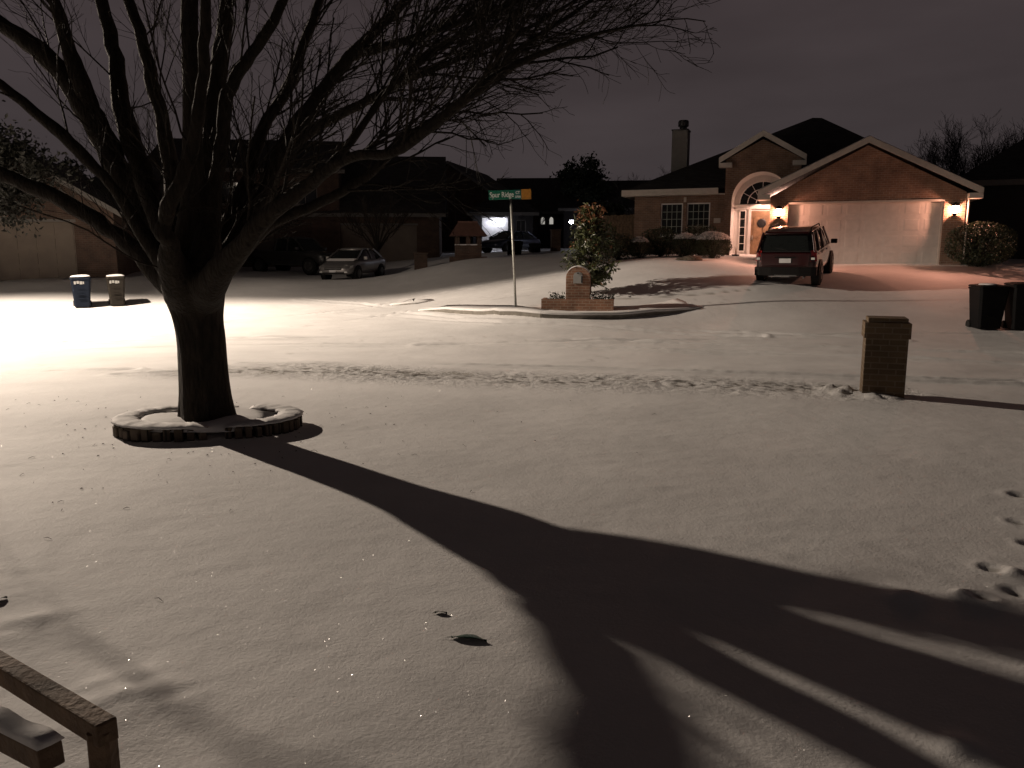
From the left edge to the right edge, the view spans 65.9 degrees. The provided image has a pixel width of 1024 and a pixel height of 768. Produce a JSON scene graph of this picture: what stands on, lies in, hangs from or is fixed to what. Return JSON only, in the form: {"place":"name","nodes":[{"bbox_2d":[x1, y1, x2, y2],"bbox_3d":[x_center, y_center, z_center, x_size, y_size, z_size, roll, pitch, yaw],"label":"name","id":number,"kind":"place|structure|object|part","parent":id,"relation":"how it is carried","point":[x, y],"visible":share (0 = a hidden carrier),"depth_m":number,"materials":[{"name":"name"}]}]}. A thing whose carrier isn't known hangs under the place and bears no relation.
{"place":"outdoors","nodes":[
{"label":"outdoors","id":0,"kind":"place"},
{"bbox_2d":[0,248,1023,767],"bbox_3d":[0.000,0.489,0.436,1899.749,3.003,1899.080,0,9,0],"label":"ground","id":1,"kind":"structure","parent":0,"point":[778,540],"depth_m":4.98,"materials":[{"name":"white snow"}]},
{"bbox_2d":[0,100,93,237],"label":"evergreen tree","id":2,"kind":"object","parent":1,"relation":"on","point":[30,167],"visible":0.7,"depth_m":28.12,"materials":[{"name":"green plant"}]},
{"bbox_2d":[0,650,119,767],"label":"timber railing","id":3,"kind":"object","parent":1,"relation":"on","point":[27,743],"visible":1,"depth_m":2.19,"materials":[{"name":"brown wood"}]},
{"bbox_2d":[33,146,94,178],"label":"evergreen tree","id":4,"kind":"object","parent":1,"relation":"on","point":[43,150],"visible":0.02,"depth_m":41.17,"materials":[{"name":"plant"}]},
{"bbox_2d":[0,150,140,280],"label":"house","id":5,"kind":"structure","parent":1,"relation":"on","point":[57,248],"depth_m":31.04,"materials":[{"name":"brick"}]},
{"bbox_2d":[0,219,77,280],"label":"garage door","id":6,"kind":"structure","parent":5,"relation":"in","point":[52,254],"depth_m":30.92,"materials":[{"name":"beige paint"}]},
{"bbox_2d":[69,275,91,306],"bbox_3d":[-14.647,-3.157,26.876,0.640,1.123,0.844,-5,10,-28],"label":"wheelie bin","id":7,"kind":"object","parent":1,"relation":"on","point":[81,288],"visible":0.99,"depth_m":26.57,"materials":[{"name":"plastic"}]},
{"bbox_2d":[106,274,125,304],"bbox_3d":[-13.758,-3.266,27.466,0.598,1.102,0.844,-5,10,-28],"label":"wheelie bin","id":8,"kind":"object","parent":1,"relation":"on","point":[116,286],"visible":0.98,"depth_m":27.17,"materials":[{"name":"plastic"}]},
{"bbox_2d":[87,162,224,217],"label":"house","id":9,"kind":"structure","parent":1,"relation":"on","point":[98,183],"depth_m":37.25,"materials":[{"name":"brick"}]},
{"bbox_2d":[111,403,303,441],"bbox_3d":[-3.027,0.403,7.909,1.833,0.242,1.257,0,9,0],"label":"stone edging","id":10,"kind":"object","parent":1,"relation":"on","point":[165,423],"visible":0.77,"depth_m":7.55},
{"bbox_2d":[148,138,349,266],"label":"house","id":11,"kind":"structure","parent":1,"relation":"on","point":[325,232],"depth_m":46.59,"materials":[{"name":"brick"}]},
{"bbox_2d":[222,181,238,205],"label":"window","id":12,"kind":"structure","parent":11,"relation":"in","point":[225,186],"depth_m":45.74,"materials":[{"name":"black glass"}]},
{"bbox_2d":[257,229,274,266],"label":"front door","id":13,"kind":"structure","parent":11,"relation":"in","point":[269,245],"depth_m":46.55,"materials":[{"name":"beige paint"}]},
{"bbox_2d":[292,182,316,205],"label":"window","id":14,"kind":"structure","parent":11,"relation":"in","point":[311,196],"depth_m":46.43,"materials":[{"name":"black glass"}]},
{"bbox_2d":[246,237,335,274],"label":"pickup truck","id":15,"kind":"object","parent":1,"relation":"on","point":[308,254],"visible":0.8,"depth_m":41.17,"materials":[{"name":"grey paint"}]},
{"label":"windows","id":16,"kind":"part","parent":15,"relation":"part of","materials":[{"name":"black glass"}]},
{"bbox_2d":[6,396,637,599],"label":"leaf litter","id":17,"kind":"object","parent":1,"relation":"on","point":[207,454],"visible":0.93,"depth_m":6.89,"materials":[{"name":"brown plant"}]},
{"bbox_2d":[319,248,385,279],"bbox_3d":[-7.697,-5.822,38.292,2.160,1.543,4.472,2,11,14],"label":"parked sedan","id":18,"kind":"object","parent":1,"relation":"on","point":[354,263],"visible":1,"depth_m":37.31,"materials":[{"name":"silver paint"}]},
{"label":"windows","id":19,"kind":"part","parent":18,"relation":"part of","materials":[{"name":"black glass"}]},
{"bbox_2d":[0,0,720,434],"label":"bare tree","id":20,"kind":"object","parent":1,"relation":"on","point":[188,248],"visible":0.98,"depth_m":7.17,"materials":[{"name":"brown plant"}]},
{"bbox_2d":[330,187,414,253],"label":"leafless tree","id":21,"kind":"object","parent":1,"relation":"on","point":[378,244],"visible":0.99,"depth_m":40.10,"materials":[{"name":"brown plant"}]},
{"bbox_2d":[301,156,446,261],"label":"house","id":22,"kind":"structure","parent":1,"relation":"on","point":[419,231],"depth_m":47.62,"materials":[{"name":"brick"}]},
{"bbox_2d":[340,223,417,261],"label":"garage door","id":23,"kind":"structure","parent":22,"relation":"in","point":[402,245],"depth_m":47.51,"materials":[{"name":"beige paint"}]},
{"bbox_2d":[413,253,427,269],"bbox_3d":[-4.558,-6.117,39.531,0.720,0.900,0.680,-1,9,-5],"label":"brick mailbox","id":24,"kind":"object","parent":1,"relation":"on","point":[420,260],"visible":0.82,"depth_m":39.23,"materials":[{"name":"brown brick"}]},
{"bbox_2d":[466,129,466,172],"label":"radio mast","id":25,"kind":"object","parent":1,"relation":"on","point":[466,150],"visible":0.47,"depth_m":57.97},
{"bbox_2d":[449,221,486,261],"bbox_3d":[-2.090,-6.679,37.413,1.754,2.024,1.530,-1,9,-6],"label":"brick well","id":26,"kind":"object","parent":1,"relation":"on","point":[467,230],"visible":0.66,"depth_m":36.94,"materials":[{"name":"brown brick"}]},
{"bbox_2d":[451,634,486,641],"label":"fallen leaf","id":27,"kind":"object","parent":1,"relation":"on","point":[472,636],"visible":1,"depth_m":3.43,"materials":[{"name":"brown plant"}]},
{"bbox_2d":[442,161,542,251],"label":"house","id":28,"kind":"structure","parent":1,"relation":"on","point":[472,199],"depth_m":58.49,"materials":[{"name":"brick"}]},
{"bbox_2d":[467,198,538,251],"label":"house","id":29,"kind":"structure","parent":1,"relation":"on","point":[500,209],"depth_m":54.98,"materials":[{"name":"brown brick"}]},
{"bbox_2d":[481,216,508,251],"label":"garage door","id":30,"kind":"structure","parent":29,"relation":"in","point":[487,227],"depth_m":55.06,"materials":[{"name":"white paint"}]},
{"bbox_2d":[516,220,525,231],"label":"window","id":31,"kind":"structure","parent":29,"relation":"in","point":[520,225],"depth_m":55.08,"materials":[{"name":"black glass"}]},
{"bbox_2d":[481,231,539,252],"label":"parked car","id":32,"kind":"object","parent":1,"relation":"on","point":[499,240],"visible":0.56,"depth_m":48.52,"materials":[{"name":"blue paint"}]},
{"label":"windows","id":33,"kind":"part","parent":32,"relation":"part of","materials":[{"name":"black glass"}]},
{"bbox_2d":[507,241,523,254],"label":"wheelie bin","id":34,"kind":"object","parent":1,"relation":"on","point":[518,245],"visible":0.98,"depth_m":40.17,"materials":[{"name":"plastic"}]},
{"bbox_2d":[517,203,549,230],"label":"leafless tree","id":35,"kind":"object","parent":1,"relation":"on","point":[543,220],"visible":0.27,"depth_m":55.65,"materials":[{"name":"brown plant"}]},
{"bbox_2d":[497,178,577,247],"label":"house","id":36,"kind":"structure","parent":1,"relation":"on","point":[544,192],"depth_m":71.42,"materials":[{"name":"brown brick"}]},
{"bbox_2d":[424,307,702,318],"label":"kerb","id":37,"kind":"structure","parent":1,"relation":"on","point":[516,313],"depth_m":21.39,"materials":[{"name":"concrete"}]},
{"bbox_2d":[418,298,702,314],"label":"kerb snow","id":38,"kind":"structure","parent":37,"relation":"on","point":[674,304],"depth_m":22.02,"materials":[{"name":"white snow"}]},
{"bbox_2d":[489,189,530,306],"bbox_3d":[-0.059,-3.700,22.058,1.178,3.400,0.105,-1,9,-5],"label":"street sign","id":39,"kind":"object","parent":38,"relation":"on","point":[509,194],"visible":0.98,"depth_m":21.80,"materials":[{"name":"metal"}]},
{"bbox_2d":[541,298,613,310],"bbox_3d":[1.861,-2.226,22.288,2.000,0.370,0.790,1,9,8],"label":"brick planter","id":40,"kind":"object","parent":1,"relation":"on","point":[581,304],"visible":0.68,"depth_m":21.89,"materials":[{"name":"brown brick"}]},
{"bbox_2d":[547,292,565,298],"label":"bedding plant","id":41,"kind":"object","parent":40,"relation":"on","point":[555,296],"visible":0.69,"depth_m":22.25,"materials":[{"name":"green plant"}]},
{"bbox_2d":[566,265,590,298],"bbox_3d":[1.869,-2.689,22.267,0.670,1.290,0.550,1,9,8],"label":"arched mailbox","id":42,"kind":"object","parent":40,"relation":"in","point":[578,281],"visible":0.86,"depth_m":22.02,"materials":[{"name":"red brick"}]},
{"bbox_2d":[573,272,582,282],"bbox_3d":[1.834,-2.959,21.980,0.260,0.317,0.065,1,9,8],"label":"mail door","id":43,"kind":"structure","parent":42,"relation":"in","point":[577,276],"depth_m":21.97,"materials":[{"name":"plastic"}]},
{"bbox_2d":[590,289,614,298],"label":"bedding plant","id":44,"kind":"object","parent":40,"relation":"on","point":[605,297],"visible":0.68,"depth_m":22.11,"materials":[{"name":"green plant"}]},
{"bbox_2d":[549,151,615,204],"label":"evergreen tree","id":45,"kind":"object","parent":1,"relation":"on","point":[590,173],"visible":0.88,"depth_m":59.43,"materials":[{"name":"green plant"}]},
{"bbox_2d":[560,200,620,290],"bbox_3d":[2.391,-4.102,24.018,1.877,2.956,1.719,-4,10,-23],"label":"magnolia tree","id":46,"kind":"object","parent":1,"relation":"on","point":[588,238],"visible":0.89,"depth_m":23.81,"materials":[{"name":"green plant"}]},
{"bbox_2d":[558,180,649,248],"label":"house","id":47,"kind":"structure","parent":1,"relation":"on","point":[568,205],"depth_m":59.57,"materials":[{"name":"brown brick"}]},
{"bbox_2d":[592,224,622,265],"bbox_3d":[3.329,-5.183,29.531,1.759,1.703,1.521,0,9,0],"label":"hedge shrub","id":48,"kind":"object","parent":1,"relation":"on","point":[611,252],"visible":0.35,"depth_m":29.36,"materials":[{"name":"green plant"}]},
{"bbox_2d":[598,197,632,242],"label":"evergreen tree","id":49,"kind":"object","parent":1,"relation":"on","point":[613,209],"visible":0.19,"depth_m":43.55,"materials":[{"name":"green plant"}]},
{"bbox_2d":[602,214,633,252],"bbox_3d":[4.766,-6.811,36.759,2.311,2.084,0.085,4,10,25],"label":"wood fence","id":50,"kind":"object","parent":1,"relation":"on","point":[624,224],"visible":0.26,"depth_m":36.51,"materials":[{"name":"brown wood"}]},
{"bbox_2d":[602,233,638,259],"bbox_3d":[4.106,-5.287,30.546,1.617,1.102,1.268,0,9,0],"label":"hedge shrub","id":51,"kind":"object","parent":1,"relation":"on","point":[625,252],"visible":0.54,"depth_m":30.35,"materials":[{"name":"green plant"}]},
{"bbox_2d":[610,165,666,214],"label":"leafless tree","id":52,"kind":"object","parent":1,"relation":"on","point":[621,201],"visible":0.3,"depth_m":50.82,"materials":[{"name":"brown plant"}]},
{"bbox_2d":[628,236,651,257],"bbox_3d":[4.924,-5.263,30.554,0.952,0.891,0.936,0,9,0],"label":"round shrub","id":53,"kind":"object","parent":1,"relation":"on","point":[640,247],"visible":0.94,"depth_m":30.34,"materials":[{"name":"green plant"}]},
{"bbox_2d":[641,226,678,256],"bbox_3d":[5.810,-5.604,31.102,1.598,1.282,1.114,0,9,0],"label":"hedge shrub","id":54,"kind":"object","parent":1,"relation":"on","point":[660,239],"visible":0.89,"depth_m":30.96,"materials":[{"name":"green plant"}]},
{"bbox_2d":[672,232,697,256],"bbox_3d":[6.707,-5.355,30.518,1.066,1.002,1.030,0,9,0],"label":"round shrub","id":55,"kind":"object","parent":1,"relation":"on","point":[690,237],"visible":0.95,"depth_m":30.36,"materials":[{"name":"green plant"}]},
{"bbox_2d":[682,256,702,260],"bbox_3d":[6.504,-4.521,28.646,0.822,0.270,0.504,0,9,0],"label":"rock","id":56,"kind":"object","parent":1,"relation":"on","point":[691,258],"visible":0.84,"depth_m":28.46,"materials":[{"name":"stone"}]},
{"bbox_2d":[680,224,721,255],"bbox_3d":[7.554,-5.737,31.707,2.199,1.402,1.069,0,9,0],"label":"hedge shrub","id":57,"kind":"object","parent":1,"relation":"on","point":[702,230],"visible":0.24,"depth_m":31.59,"materials":[{"name":"green plant"}]},
{"bbox_2d":[694,231,732,257],"bbox_3d":[7.683,-5.294,30.145,1.482,1.087,1.351,0,9,0],"label":"round shrub","id":58,"kind":"object","parent":1,"relation":"on","point":[710,236],"visible":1,"depth_m":29.86,"materials":[{"name":"green plant"}]},
{"bbox_2d":[754,223,837,284],"bbox_3d":[9.241,-4.295,25.637,2.240,1.793,4.486,5,16,28],"label":"parked suv","id":59,"kind":"object","parent":1,"relation":"on","point":[804,251],"visible":0.98,"depth_m":23.92,"materials":[{"name":"red paint"}]},
{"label":"windows","id":60,"kind":"part","parent":59,"relation":"part of","materials":[{"name":"black glass"}]},
{"bbox_2d":[621,118,983,264],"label":"brick house","id":61,"kind":"structure","parent":1,"relation":"on","point":[869,199],"depth_m":29.14,"materials":[{"name":"brick"}]},
{"bbox_2d":[660,203,682,236],"bbox_3d":[6.938,-7.122,34.353,1.010,1.430,0.190,3,10,20],"label":"window","id":62,"kind":"structure","parent":61,"relation":"in","point":[671,213],"depth_m":34.37,"materials":[{"name":"glass"}]},
{"bbox_2d":[686,203,709,234],"bbox_3d":[8.005,-7.059,33.970,1.040,1.430,0.190,3,10,20],"label":"window","id":63,"kind":"structure","parent":61,"relation":"in","point":[697,213],"depth_m":33.99,"materials":[{"name":"glass"}]},
{"bbox_2d":[738,210,745,251],"bbox_3d":[9.975,-6.632,34.240,0.280,1.800,0.049,3,10,20],"label":"side window","id":64,"kind":"structure","parent":61,"relation":"in","point":[742,215],"depth_m":34.24,"materials":[{"name":"glass"}]},
{"bbox_2d":[739,180,772,203],"bbox_3d":[10.692,-8.187,33.705,1.940,0.982,0.078,3,10,20],"label":"fan window","id":65,"kind":"structure","parent":61,"relation":"in","point":[749,195],"depth_m":33.86,"materials":[{"name":"clear glass"}]},
{"bbox_2d":[750,211,769,253],"bbox_3d":[10.732,-6.382,33.947,0.940,2.080,0.147,3,10,20],"label":"front door","id":66,"kind":"structure","parent":61,"relation":"in","point":[759,219],"depth_m":33.95,"materials":[{"name":"brown wood"}]},
{"bbox_2d":[789,201,941,263],"bbox_3d":[12.740,-5.390,28.805,5.150,2.500,0.057,3,10,20],"label":"garage door","id":67,"kind":"structure","parent":61,"relation":"in","point":[889,232],"depth_m":28.58,"materials":[{"name":"paint"}]},
{"bbox_2d":[859,316,911,397],"bbox_3d":[4.865,-0.287,10.347,0.544,1.180,0.522,3,10,20],"label":"brick mailbox","id":68,"kind":"object","parent":1,"relation":"on","point":[886,339],"visible":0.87,"depth_m":10.11,"materials":[{"name":"brown brick"}]},
{"bbox_2d":[907,110,1023,175],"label":"leafless tree","id":69,"kind":"object","parent":1,"relation":"on","point":[950,162],"visible":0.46,"depth_m":40.13,"materials":[{"name":"brown plant"}]},
{"bbox_2d":[944,220,1018,266],"bbox_3d":[16.129,-4.806,27.172,2.309,1.629,1.816,0,9,0],"label":"garage shrub","id":70,"kind":"object","parent":1,"relation":"on","point":[971,257],"visible":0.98,"depth_m":26.90,"materials":[{"name":"green plant"}]},
{"bbox_2d":[965,283,1010,328],"bbox_3d":[11.704,-1.910,19.484,0.705,1.150,0.844,1,9,8],"label":"wheelie bin","id":71,"kind":"object","parent":1,"relation":"on","point":[987,303],"visible":0.99,"depth_m":19.19,"materials":[{"name":"plastic"}]},
{"bbox_2d":[961,139,1023,258],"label":"house","id":72,"kind":"structure","parent":1,"relation":"on","point":[999,177],"depth_m":30.21,"materials":[{"name":"brown brick"}]},
{"bbox_2d":[1001,282,1023,329],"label":"wheelie bin","id":73,"kind":"object","parent":1,"relation":"on","point":[1014,314],"visible":0.84,"depth_m":19.08,"materials":[{"name":"plastic"}]},
{"bbox_2d":[0,0,1023,180],"label":"sky","id":74,"kind":"structure","parent":0,"point":[887,71],"materials":[{"name":"grey"}]},
{"bbox_2d":[550,229,561,250],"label":"brick mailbox","id":75,"kind":"object","parent":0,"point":[555,239],"visible":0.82,"depth_m":43.06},
{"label":"kerb","id":76,"kind":"structure","parent":0,"visible":0},
{"bbox_2d":[390,298,433,304],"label":"kerb snow","id":77,"kind":"structure","parent":76,"relation":"on","point":[410,301],"depth_m":27.17,"materials":[{"name":"white snow"}]}
]}

